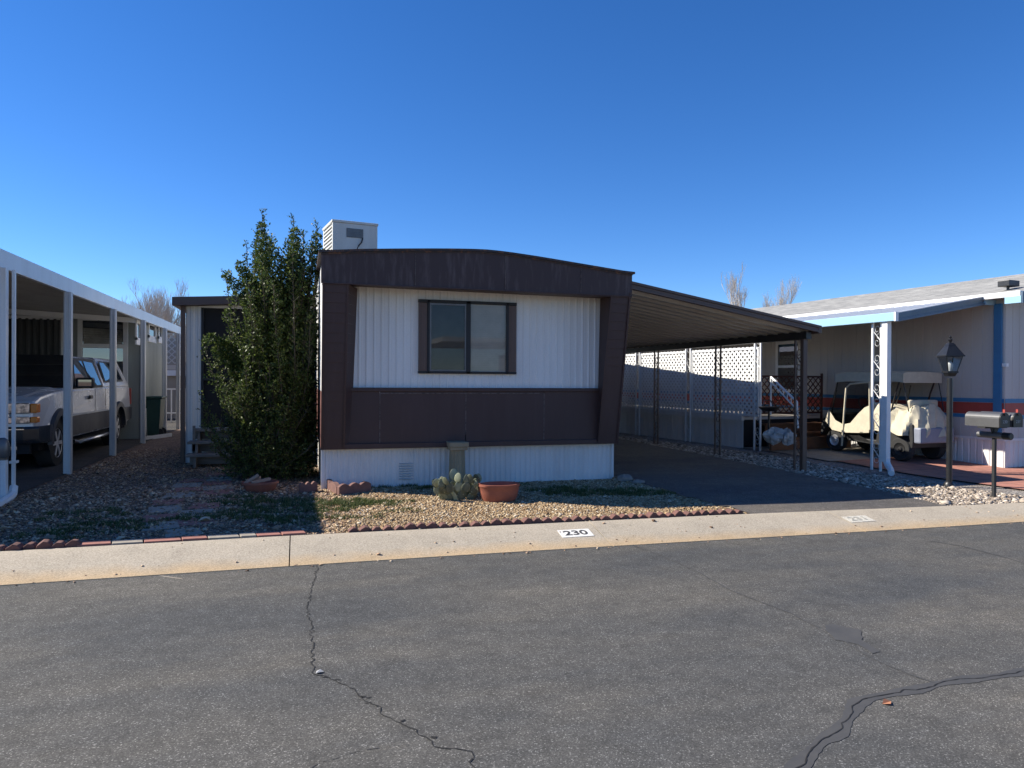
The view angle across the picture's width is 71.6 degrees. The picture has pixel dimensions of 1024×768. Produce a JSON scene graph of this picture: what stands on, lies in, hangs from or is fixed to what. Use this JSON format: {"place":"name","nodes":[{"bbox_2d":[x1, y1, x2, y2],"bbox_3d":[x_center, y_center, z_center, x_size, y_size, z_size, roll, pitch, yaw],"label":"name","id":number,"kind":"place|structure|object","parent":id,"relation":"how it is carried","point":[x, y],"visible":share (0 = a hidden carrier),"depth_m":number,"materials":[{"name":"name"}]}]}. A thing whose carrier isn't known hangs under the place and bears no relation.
{"place":"outdoors","nodes":[
{"label":"outdoors","id":0,"kind":"place"},
{"bbox_2d":[8,418,185,493],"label":"carport pavement","id":1,"kind":"structure","parent":0,"point":[31,473],"depth_m":12.23,"materials":[{"name":"concrete"}]},
{"bbox_2d":[8,354,131,465],"bbox_3d":[-8.833,0.399,13.347,2.260,1.870,6.218,0,0,-17],"label":"suv","id":2,"kind":"object","parent":1,"relation":"on","point":[39,407],"visible":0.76,"depth_m":12.28,"materials":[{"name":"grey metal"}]},
{"bbox_2d":[8,315,161,438],"bbox_3d":[-11.799,-0.159,17.045,5.725,2.916,3.535,0,0,-17],"label":"storage room","id":3,"kind":"object","parent":1,"relation":"on","point":[38,335],"visible":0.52,"depth_m":16.68,"materials":[{"name":"white paint"}]},
{"bbox_2d":[8,315,62,354],"bbox_3d":[-11.138,-0.528,16.221,1.592,2.070,0.060,0,0,-17],"label":"window","id":4,"kind":"structure","parent":3,"relation":"in","point":[35,335],"depth_m":16.28,"materials":[{"name":"glass"}]},
{"bbox_2d":[77,319,127,382],"bbox_3d":[-9.609,-0.584,16.682,1.052,1.995,0.050,0,0,-17],"label":"window","id":5,"kind":"structure","parent":3,"relation":"in","point":[93,336],"depth_m":16.66,"materials":[{"name":"glass"}]},
{"bbox_2d":[135,319,139,344],"bbox_3d":[-8.635,-1.199,16.410,0.033,0.591,0.523,0,0,-17],"label":"window","id":6,"kind":"structure","parent":3,"relation":"in","point":[137,322],"depth_m":16.25,"materials":[{"name":"glass"}]},
{"bbox_2d":[148,324,155,342],"bbox_3d":[-9.085,-1.308,17.922,0.033,0.517,0.936,0,0,-17],"label":"window","id":7,"kind":"structure","parent":3,"relation":"in","point":[151,328],"depth_m":17.89,"materials":[{"name":"glass"}]},
{"bbox_2d":[157,327,161,343],"bbox_3d":[-9.394,-1.344,18.959,0.033,0.500,0.559,0,0,-17],"label":"window","id":8,"kind":"structure","parent":3,"relation":"in","point":[159,333],"depth_m":18.78,"materials":[{"name":"glass"}]},
{"bbox_2d":[0,248,180,506],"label":"carport","id":9,"kind":"object","parent":1,"relation":"on","point":[28,288],"visible":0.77,"depth_m":10.76,"materials":[{"name":"white metal"}]},
{"bbox_2d":[146,396,166,435],"bbox_3d":[-8.952,0.806,17.620,0.640,1.007,0.720,0,0,-17],"label":"wheelie bin","id":10,"kind":"object","parent":1,"relation":"on","point":[155,406],"visible":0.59,"depth_m":17.39,"materials":[{"name":"plastic"}]},
{"bbox_2d":[167,388,185,421],"bbox_3d":[-11.140,0.707,23.314,1.100,1.130,0.060,0,0,-17],"label":"white railing","id":11,"kind":"object","parent":1,"relation":"on","point":[171,412],"visible":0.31,"depth_m":23.29,"materials":[{"name":"paint"}]},
{"bbox_2d":[167,333,185,369],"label":"porch beam","id":12,"kind":"structure","parent":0,"point":[171,367],"depth_m":23.70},
{"bbox_2d":[167,334,185,363],"bbox_3d":[-11.171,-1.181,23.793,1.621,1.021,0.012,0,0,-17],"label":"lattice screen","id":13,"kind":"object","parent":12,"relation":"attached to","point":[173,350],"visible":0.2,"depth_m":23.74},
{"bbox_2d":[0,522,1023,767],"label":"road","id":14,"kind":"structure","parent":0,"point":[626,656],"depth_m":4.13,"materials":[{"name":"asphalt"}]},
{"bbox_2d":[306,565,474,767],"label":"road crack","id":15,"kind":"object","parent":14,"relation":"on","point":[355,689],"visible":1,"depth_m":3.73,"materials":[{"name":"asphalt"}]},
{"bbox_2d":[12,506,1013,582],"bbox_3d":[0.982,1.547,7.267,11.886,0.187,0.656,0,0,-17],"label":"loose grit","id":16,"kind":"object","parent":14,"relation":"on","point":[653,520],"visible":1,"depth_m":6.92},
{"bbox_2d":[633,545,820,627],"bbox_3d":[1.636,1.613,5.910,0.086,0.001,2.510,0,0,-19],"label":"road crack","id":17,"kind":"object","parent":14,"relation":"on","point":[734,591],"visible":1,"depth_m":5.53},
{"bbox_2d":[825,624,879,652],"bbox_3d":[2.157,1.623,4.545,0.234,0.002,0.522,0,0,10],"label":"road patch","id":18,"kind":"object","parent":14,"relation":"on","point":[844,633],"visible":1,"depth_m":4.58,"materials":[{"name":"asphalt"}]},
{"bbox_2d":[844,641,936,683],"bbox_3d":[2.162,1.624,4.262,0.090,0.001,0.867,0,0,-15],"label":"road crack","id":19,"kind":"object","parent":14,"relation":"on","point":[889,665],"visible":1,"depth_m":4.11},
{"bbox_2d":[783,667,1023,767],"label":"road sealed band","id":20,"kind":"object","parent":14,"relation":"on","point":[798,759],"visible":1,"depth_m":3.57,"materials":[{"name":"asphalt"}]},
{"bbox_2d":[795,670,1023,767],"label":"road crack","id":21,"kind":"object","parent":20,"relation":"on","point":[880,695],"visible":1,"depth_m":3.62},
{"bbox_2d":[0,426,1023,565],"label":"ground","id":22,"kind":"structure","parent":0,"point":[172,443],"depth_m":9.94,"materials":[{"name":"gravel"}]},
{"bbox_2d":[5,542,23,550],"bbox_3d":[-4.309,1.429,6.151,0.120,0.102,0.098,6,0,-14],"label":"edging brick","id":23,"kind":"object","parent":22,"relation":"on","point":[15,546],"visible":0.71,"depth_m":6.11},
{"bbox_2d":[22,541,37,549],"bbox_3d":[-4.210,1.430,6.203,0.108,0.090,0.089,-3,4,-10],"label":"edging brick","id":24,"kind":"object","parent":22,"relation":"on","point":[31,545],"visible":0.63,"depth_m":6.16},
{"bbox_2d":[36,539,52,548],"bbox_3d":[-4.097,1.421,6.221,0.117,0.106,0.096,1,4,-24],"label":"edging brick","id":25,"kind":"object","parent":22,"relation":"on","point":[45,544],"visible":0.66,"depth_m":6.19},
{"bbox_2d":[65,539,81,547],"bbox_3d":[-3.884,1.424,6.289,0.118,0.093,0.097,1,-5,-20],"label":"edging brick","id":26,"kind":"object","parent":22,"relation":"on","point":[73,543],"visible":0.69,"depth_m":6.25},
{"bbox_2d":[77,540,110,546],"bbox_3d":[-3.737,1.440,6.351,0.295,0.053,0.132,0,0,-17],"label":"paver","id":27,"kind":"object","parent":22,"relation":"on","point":[94,543],"visible":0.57,"depth_m":6.32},
{"bbox_2d":[112,539,142,544],"bbox_3d":[-3.478,1.443,6.422,0.276,0.050,0.128,0,0,-17],"label":"paver","id":28,"kind":"object","parent":22,"relation":"on","point":[127,541],"visible":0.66,"depth_m":6.40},
{"bbox_2d":[128,279,176,318],"bbox_3d":[-19.385,-2.321,38.294,2.614,6.956,1.729,0,0,-17],"label":"bare tree","id":29,"kind":"object","parent":22,"relation":"on","point":[150,301],"visible":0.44,"depth_m":38.08,"materials":[{"name":"plant"}]},
{"bbox_2d":[146,433,171,439],"bbox_3d":[-8.576,1.277,17.175,0.050,0.090,1.194,0,0,4],"label":"kerb board","id":30,"kind":"object","parent":22,"relation":"on","point":[159,436],"visible":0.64,"depth_m":17.22,"materials":[{"name":"white paint"}]},
{"bbox_2d":[141,521,179,530],"bbox_3d":[-3.533,1.433,7.129,0.338,0.038,0.338,0,0,-28],"label":"stepping stone","id":31,"kind":"object","parent":22,"relation":"on","point":[174,526],"visible":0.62,"depth_m":7.08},
{"bbox_2d":[143,513,178,521],"bbox_3d":[-3.711,1.423,7.514,0.347,0.036,0.318,0,0,-27],"label":"stepping stone","id":32,"kind":"object","parent":22,"relation":"on","point":[146,517],"visible":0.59,"depth_m":7.54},
{"bbox_2d":[143,293,180,337],"bbox_3d":[-19.028,-1.945,39.217,3.274,6.218,2.920,0,0,-17],"label":"bare tree","id":33,"kind":"object","parent":22,"relation":"on","point":[168,335],"visible":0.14,"depth_m":39.03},
{"bbox_2d":[144,537,180,543],"bbox_3d":[-3.203,1.444,6.506,0.332,0.049,0.130,0,0,-17],"label":"paver","id":34,"kind":"object","parent":22,"relation":"on","point":[162,540],"visible":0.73,"depth_m":6.48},
{"bbox_2d":[141,279,188,323],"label":"bare tree","id":35,"kind":"object","parent":22,"relation":"on","point":[168,304],"visible":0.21,"depth_m":41.03,"materials":[{"name":"plant"}]},
{"bbox_2d":[148,505,181,512],"bbox_3d":[-3.881,1.411,7.948,0.336,0.037,0.356,0,0,-28],"label":"stepping stone","id":36,"kind":"object","parent":22,"relation":"on","point":[155,509],"visible":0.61,"depth_m":7.95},
{"bbox_2d":[151,499,183,505],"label":"stepping stone","id":37,"kind":"object","parent":22,"relation":"on","point":[170,503],"visible":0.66,"depth_m":8.36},
{"bbox_2d":[167,338,185,418],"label":"back house","id":38,"kind":"structure","parent":22,"relation":"on","point":[171,378],"depth_m":25.56,"materials":[{"name":"white paint"}]},
{"bbox_2d":[7,491,350,539],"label":"weeds","id":39,"kind":"object","parent":22,"relation":"on","point":[268,517],"visible":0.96,"depth_m":7.55,"materials":[{"name":"green plant"}]},
{"bbox_2d":[162,492,195,498],"bbox_3d":[-4.143,1.390,8.830,0.374,0.035,0.351,0,0,-26],"label":"stepping stone","id":40,"kind":"object","parent":22,"relation":"on","point":[178,495],"visible":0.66,"depth_m":8.77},
{"bbox_2d":[164,527,201,536],"bbox_3d":[-3.182,1.444,6.870,0.321,0.038,0.314,0,0,-28],"label":"stepping stone","id":41,"kind":"object","parent":22,"relation":"on","point":[183,532],"visible":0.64,"depth_m":6.84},
{"bbox_2d":[171,483,201,487],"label":"stepping stone","id":42,"kind":"object","parent":22,"relation":"on","point":[186,484],"visible":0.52,"depth_m":9.57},
{"bbox_2d":[171,487,202,491],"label":"stepping stone","id":43,"kind":"object","parent":22,"relation":"on","point":[187,489],"visible":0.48,"depth_m":9.24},
{"bbox_2d":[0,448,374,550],"bbox_3d":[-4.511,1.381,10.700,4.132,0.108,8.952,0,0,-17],"label":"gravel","id":44,"kind":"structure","parent":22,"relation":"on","point":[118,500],"depth_m":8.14,"materials":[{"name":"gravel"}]},
{"bbox_2d":[50,540,66,548],"bbox_3d":[-3.990,1.429,6.248,0.111,0.089,0.092,-3,2,-17],"label":"edging brick","id":45,"kind":"object","parent":44,"relation":"on","point":[60,544],"visible":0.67,"depth_m":6.21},
{"bbox_2d":[178,478,204,482],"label":"stepping stone","id":46,"kind":"object","parent":22,"relation":"on","point":[200,480],"visible":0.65,"depth_m":10.04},
{"bbox_2d":[181,535,207,540],"bbox_3d":[-2.944,1.443,6.580,0.239,0.055,0.116,0,0,-17],"label":"paver","id":47,"kind":"object","parent":22,"relation":"on","point":[194,538],"visible":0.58,"depth_m":6.55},
{"bbox_2d":[177,518,214,526],"bbox_3d":[-3.271,1.431,7.347,0.342,0.038,0.344,0,0,-29],"label":"stepping stone","id":48,"kind":"object","parent":22,"relation":"on","point":[180,521],"visible":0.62,"depth_m":7.28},
{"bbox_2d":[180,508,215,515],"bbox_3d":[-3.439,1.420,7.775,0.358,0.037,0.353,0,0,-23],"label":"stepping stone","id":49,"kind":"object","parent":22,"relation":"on","point":[201,510],"visible":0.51,"depth_m":7.82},
{"bbox_2d":[188,502,220,509],"bbox_3d":[-3.534,1.410,8.162,0.321,0.036,0.361,0,0,-17],"label":"stepping stone","id":50,"kind":"object","parent":22,"relation":"on","point":[199,506],"visible":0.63,"depth_m":8.15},
{"bbox_2d":[185,426,241,467],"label":"wooden steps","id":51,"kind":"structure","parent":22,"relation":"on","point":[197,456],"depth_m":11.80,"materials":[{"name":"grey wood"}]},
{"bbox_2d":[201,489,232,494],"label":"stepping stone","id":52,"kind":"object","parent":22,"relation":"on","point":[220,492],"visible":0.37,"depth_m":9.01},
{"bbox_2d":[203,480,231,484],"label":"stepping stone","id":53,"kind":"object","parent":22,"relation":"on","point":[216,482],"visible":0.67,"depth_m":9.86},
{"bbox_2d":[203,485,234,489],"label":"stepping stone","id":54,"kind":"object","parent":22,"relation":"on","point":[221,487],"visible":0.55,"depth_m":9.41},
{"bbox_2d":[206,477,231,480],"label":"stepping stone","id":55,"kind":"object","parent":22,"relation":"on","point":[221,478],"visible":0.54,"depth_m":10.21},
{"bbox_2d":[207,534,239,539],"bbox_3d":[-2.704,1.446,6.651,0.294,0.051,0.122,0,0,-17],"label":"paver","id":56,"kind":"object","parent":22,"relation":"on","point":[223,536],"visible":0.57,"depth_m":6.62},
{"bbox_2d":[172,295,314,462],"bbox_3d":[-6.171,-0.137,17.517,2.320,2.971,11.000,0,0,-17],"label":"porch room","id":57,"kind":"object","parent":22,"relation":"on","point":[201,316],"visible":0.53,"depth_m":12.25,"materials":[{"name":"white"}]},
{"bbox_2d":[239,532,256,537],"bbox_3d":[-2.500,1.445,6.714,0.165,0.055,0.134,0,0,-17],"label":"paver","id":58,"kind":"object","parent":22,"relation":"on","point":[248,535],"visible":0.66,"depth_m":6.67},
{"bbox_2d":[195,208,324,483],"bbox_3d":[-3.665,-0.603,10.578,1.769,4.042,1.904,0,0,-17],"label":"tall shrub","id":59,"kind":"object","parent":22,"relation":"on","point":[273,425],"visible":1,"depth_m":10.10,"materials":[{"name":"green plant"}]},
{"bbox_2d":[241,479,278,492],"bbox_3d":[-3.252,1.327,9.170,0.456,0.140,0.386,0,0,-17],"label":"clay saucer","id":60,"kind":"object","parent":22,"relation":"on","point":[266,486],"visible":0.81,"depth_m":9.03,"materials":[{"name":"ceramic"}]},
{"bbox_2d":[244,474,270,482],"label":"wood scraps","id":61,"kind":"object","parent":60,"relation":"in","point":[255,479],"visible":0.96,"depth_m":9.10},
{"bbox_2d":[255,532,280,536],"bbox_3d":[-2.321,1.448,6.763,0.239,0.050,0.122,0,0,-17],"label":"paver","id":62,"kind":"object","parent":22,"relation":"on","point":[267,534],"visible":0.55,"depth_m":6.73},
{"bbox_2d":[280,530,305,536],"bbox_3d":[-2.109,1.447,6.833,0.239,0.055,0.138,0,0,-17],"label":"paver","id":63,"kind":"object","parent":22,"relation":"on","point":[290,533],"visible":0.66,"depth_m":6.80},
{"bbox_2d":[298,481,317,492],"bbox_3d":[-2.626,1.346,9.142,0.232,0.176,0.056,0,0,-32],"label":"scalloped edger","id":64,"kind":"object","parent":22,"relation":"on","point":[307,487],"visible":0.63,"depth_m":9.12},
{"bbox_2d":[327,479,339,493],"bbox_3d":[-2.361,1.349,9.290,0.056,0.182,0.649,0,0,-30],"label":"scalloped edger","id":65,"kind":"object","parent":22,"relation":"on","point":[331,485],"visible":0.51,"depth_m":9.15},
{"bbox_2d":[359,525,370,531],"bbox_3d":[-1.458,1.445,7.024,0.110,0.085,0.090,6,3,-19],"label":"edging brick","id":66,"kind":"object","parent":22,"relation":"on","point":[363,528],"visible":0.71,"depth_m":6.99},
{"bbox_2d":[404,522,415,529],"bbox_3d":[-1.027,1.450,7.145,0.117,0.102,0.096,4,-1,-11],"label":"edging brick","id":67,"kind":"object","parent":22,"relation":"on","point":[410,526],"visible":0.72,"depth_m":7.10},
{"bbox_2d":[427,522,437,528],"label":"edging brick","id":68,"kind":"object","parent":22,"relation":"on","point":[432,525],"visible":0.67,"depth_m":7.17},
{"bbox_2d":[446,441,468,482],"bbox_3d":[-0.752,1.108,9.717,0.280,0.640,0.280,0,0,-17],"label":"pedestal","id":69,"kind":"object","parent":22,"relation":"on","point":[456,449],"visible":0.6,"depth_m":9.62,"materials":[{"name":"beige paint"}]},
{"bbox_2d":[314,248,634,488],"bbox_3d":[-2.759,-0.205,17.558,4.318,3.268,16.970,0,0,-17],"label":"mobile home","id":70,"kind":"object","parent":22,"relation":"on","point":[508,366],"visible":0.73,"depth_m":9.79,"materials":[{"name":"white"}]},
{"bbox_2d":[322,219,377,249],"bbox_3d":[-3.220,-2.438,14.097,0.907,1.400,1.028,0,0,-26],"label":"evaporative cooler","id":71,"kind":"object","parent":70,"relation":"on","point":[341,234],"visible":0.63,"depth_m":13.68,"materials":[{"name":"metal"}]},
{"bbox_2d":[418,299,516,373],"bbox_3d":[-0.610,-0.646,9.863,1.393,1.010,0.060,0,0,-17],"label":"window","id":72,"kind":"structure","parent":70,"relation":"in","point":[447,338],"depth_m":9.83,"materials":[{"name":"black glass"}]},
{"bbox_2d":[0,503,1023,585],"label":"kerb","id":73,"kind":"structure","parent":22,"relation":"on","point":[35,566],"depth_m":6.81,"materials":[{"name":"concrete"}]},
{"bbox_2d":[557,529,593,537],"bbox_3d":[0.650,1.522,7.247,0.344,0.041,0.166,0,0,-17],"label":"house number","id":74,"kind":"object","parent":73,"relation":"on","point":[575,533],"visible":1,"depth_m":7.24,"materials":[{"name":"paint"}]},
{"bbox_2d":[842,515,874,522],"bbox_3d":[4.026,1.568,8.254,0.344,0.036,0.167,0,0,-17],"label":"house number","id":75,"kind":"object","parent":73,"relation":"on","point":[861,518],"visible":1,"depth_m":8.25,"materials":[{"name":"paint"}]},
{"bbox_2d":[299,477,747,533],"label":"gravel","id":76,"kind":"structure","parent":22,"relation":"on","point":[497,512],"depth_m":8.48,"materials":[{"name":"gravel"}]},
{"bbox_2d":[337,481,370,495],"bbox_3d":[-2.020,1.353,9.095,0.462,0.183,0.056,0,0,-43],"label":"scalloped edger","id":77,"kind":"object","parent":76,"relation":"on","point":[354,487],"visible":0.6,"depth_m":9.06,"materials":[{"name":"concrete"}]},
{"bbox_2d":[301,496,422,519],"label":"grass","id":78,"kind":"structure","parent":76,"relation":"on","point":[357,501],"depth_m":8.27,"materials":[{"name":"plant"}]},
{"bbox_2d":[432,469,481,500],"bbox_3d":[-0.674,1.260,8.804,0.663,0.404,0.389,0,0,-17],"label":"prickly pear","id":79,"kind":"object","parent":76,"relation":"on","point":[456,488],"visible":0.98,"depth_m":8.73,"materials":[{"name":"plant"}]},
{"bbox_2d":[490,518,500,525],"bbox_3d":[-0.169,1.453,7.404,0.110,0.094,0.090,4,-1,-6],"label":"edging brick","id":80,"kind":"object","parent":76,"relation":"on","point":[496,522],"visible":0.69,"depth_m":7.36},
{"bbox_2d":[478,481,519,502],"bbox_3d":[-0.159,1.342,8.783,0.524,0.228,0.377,0,0,-17],"label":"flower pot","id":81,"kind":"object","parent":76,"relation":"on","point":[499,491],"visible":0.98,"depth_m":8.64,"materials":[{"name":"ceramic"}]},
{"bbox_2d":[501,518,511,524],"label":"edging brick","id":82,"kind":"object","parent":76,"relation":"on","point":[505,521],"visible":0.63,"depth_m":7.39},
{"bbox_2d":[511,518,521,524],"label":"edging brick","id":83,"kind":"object","parent":76,"relation":"on","point":[515,521],"visible":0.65,"depth_m":7.43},
{"bbox_2d":[371,481,675,496],"bbox_3d":[-0.002,1.400,9.554,4.374,0.106,0.858,0,0,7],"label":"ground cover","id":84,"kind":"object","parent":76,"relation":"on","point":[617,490],"visible":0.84,"depth_m":9.44,"materials":[{"name":"green plant"}]},
{"bbox_2d":[521,517,532,523],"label":"edging brick","id":85,"kind":"object","parent":76,"relation":"on","point":[525,520],"visible":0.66,"depth_m":7.46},
{"bbox_2d":[571,515,581,521],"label":"edging brick","id":86,"kind":"object","parent":22,"relation":"on","point":[574,518],"visible":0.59,"depth_m":7.62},
{"bbox_2d":[617,474,632,481],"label":"stone","id":87,"kind":"object","parent":22,"relation":"on","point":[624,477],"visible":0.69,"depth_m":10.31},
{"bbox_2d":[645,512,657,517],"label":"edging brick","id":88,"kind":"object","parent":22,"relation":"on","point":[651,515],"visible":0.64,"depth_m":7.87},
{"bbox_2d":[672,510,683,516],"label":"edging brick","id":89,"kind":"object","parent":22,"relation":"on","point":[677,513],"visible":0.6,"depth_m":7.98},
{"bbox_2d":[619,347,822,447],"bbox_3d":[4.125,0.321,21.365,2.440,2.357,11.922,0,0,-23],"label":"lattice-topped fence","id":90,"kind":"object","parent":22,"relation":"on","point":[737,428],"visible":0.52,"depth_m":17.09,"materials":[{"name":"white"}]},
{"bbox_2d":[626,281,821,471],"bbox_3d":[1.231,-0.107,18.323,3.932,3.153,14.584,0,0,-17],"label":"carport","id":91,"kind":"object","parent":22,"relation":"on","point":[661,319],"visible":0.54,"depth_m":12.46,"materials":[{"name":"black paint"}]},
{"bbox_2d":[719,264,748,307],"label":"bare tree","id":92,"kind":"object","parent":22,"relation":"on","point":[733,293],"visible":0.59,"depth_m":53.84,"materials":[{"name":"plant"}]},
{"bbox_2d":[759,400,779,448],"bbox_3d":[5.283,0.826,14.602,0.420,1.006,0.414,0,0,-17],"label":"charcoal grill","id":93,"kind":"object","parent":22,"relation":"on","point":[768,408],"visible":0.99,"depth_m":14.58,"materials":[{"name":"black paint"}]},
{"bbox_2d":[762,427,784,444],"bbox_3d":[5.248,1.048,14.321,0.431,0.383,0.401,0,0,8],"label":"rubbish bag","id":94,"kind":"object","parent":22,"relation":"on","point":[772,435],"visible":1,"depth_m":14.21,"materials":[{"name":"plastic"}]},
{"bbox_2d":[762,274,801,306],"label":"bare tree","id":95,"kind":"object","parent":22,"relation":"on","point":[787,295],"visible":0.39,"depth_m":53.56,"materials":[{"name":"plant"}]},
{"bbox_2d":[782,428,796,445],"bbox_3d":[5.556,1.058,14.314,0.339,0.386,0.287,0,0,-17],"label":"rubbish bag","id":96,"kind":"object","parent":22,"relation":"on","point":[788,437],"visible":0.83,"depth_m":14.23,"materials":[{"name":"plastic"}]},
{"bbox_2d":[622,274,1023,467],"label":"mobile home","id":97,"kind":"object","parent":22,"relation":"on","point":[988,340],"visible":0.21,"depth_m":14.61,"materials":[{"name":"white paint"}]},
{"bbox_2d":[775,340,799,391],"bbox_3d":[6.966,-0.442,17.918,0.108,1.274,0.820,0,0,-19],"label":"door","id":98,"kind":"structure","parent":97,"relation":"in","point":[784,351],"depth_m":17.96,"materials":[{"name":"white paint"}]},
{"bbox_2d":[635,296,995,475],"bbox_3d":[4.745,-0.098,19.536,2.828,3.255,15.207,0,0,-23],"label":"awning","id":99,"kind":"object","parent":97,"relation":"attached to","point":[884,317],"visible":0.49,"depth_m":12.73,"materials":[{"name":"white paint"}]},
{"bbox_2d":[741,446,917,460],"bbox_3d":[6.772,1.446,15.238,2.530,0.059,2.514,0,0,-23],"label":"concrete pad","id":100,"kind":"object","parent":22,"relation":"on","point":[845,453],"visible":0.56,"depth_m":14.74,"materials":[{"name":"concrete"}]},
{"bbox_2d":[757,422,850,450],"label":"wooden steps","id":101,"kind":"structure","parent":100,"relation":"on","point":[816,439],"depth_m":15.77,"materials":[{"name":"brown wood"}]},
{"bbox_2d":[770,376,798,427],"bbox_3d":[5.576,0.355,14.548,0.079,1.034,0.968,0,0,-11],"label":"handrail","id":102,"kind":"object","parent":101,"relation":"attached to","point":[772,379],"visible":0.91,"depth_m":14.60,"materials":[{"name":"metal"}]},
{"bbox_2d":[0,0,1023,336],"label":"sky","id":103,"kind":"structure","parent":0,"point":[847,147],"materials":[{"name":"blue"}]},
{"bbox_2d":[614,439,945,513],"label":"driveway","id":104,"kind":"structure","parent":0,"point":[749,488],"depth_m":10.32,"materials":[{"name":"concrete"}]},
{"bbox_2d":[618,436,1023,505],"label":"gravel","id":105,"kind":"structure","parent":0,"point":[906,488],"depth_m":11.20,"materials":[{"name":"gravel"}]},
{"bbox_2d":[935,335,964,486],"bbox_3d":[6.667,0.429,10.816,0.284,2.342,0.284,0,0,1],"label":"street lamp","id":106,"kind":"object","parent":105,"relation":"on","point":[950,349],"visible":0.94,"depth_m":10.78,"materials":[{"name":"metal"}]},
{"bbox_2d":[976,426,1013,496],"bbox_3d":[6.699,1.096,9.862,0.418,1.016,0.413,0,0,31],"label":"mailbox post","id":107,"kind":"object","parent":105,"relation":"on","point":[994,434],"visible":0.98,"depth_m":9.85,"materials":[{"name":"black metal"}]},
{"bbox_2d":[965,409,1009,427],"bbox_3d":[6.565,0.465,9.800,0.178,0.240,0.550,0,0,-17],"label":"mailbox","id":108,"kind":"object","parent":107,"relation":"on","point":[989,419],"visible":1,"depth_m":9.71,"materials":[{"name":"grey metal"}]},
{"bbox_2d":[999,413,1009,427],"bbox_3d":[6.634,0.487,9.554,0.169,0.200,0.038,0,0,-17],"label":"door","id":109,"kind":"structure","parent":108,"relation":"in","point":[1004,419],"depth_m":9.55,"materials":[{"name":"black paint"}]},
{"bbox_2d":[981,409,1022,426],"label":"mailbox","id":110,"kind":"object","parent":107,"relation":"on","point":[1016,419],"visible":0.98,"depth_m":9.63,"materials":[{"name":"grey metal"}]},
{"bbox_2d":[1012,413,1022,426],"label":"door","id":111,"kind":"structure","parent":110,"relation":"in","point":[1017,418],"depth_m":9.62,"materials":[{"name":"black paint"}]},
{"bbox_2d":[840,455,1023,488],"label":"patio","id":112,"kind":"structure","parent":0,"point":[1010,477],"depth_m":12.70,"materials":[{"name":"concrete"}]},
{"bbox_2d":[821,371,953,460],"bbox_3d":[7.618,0.607,14.533,1.212,1.739,2.427,0,0,-23],"label":"golf cart","id":113,"kind":"object","parent":112,"relation":"on","point":[921,424],"visible":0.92,"depth_m":13.84,"materials":[{"name":"plastic"}]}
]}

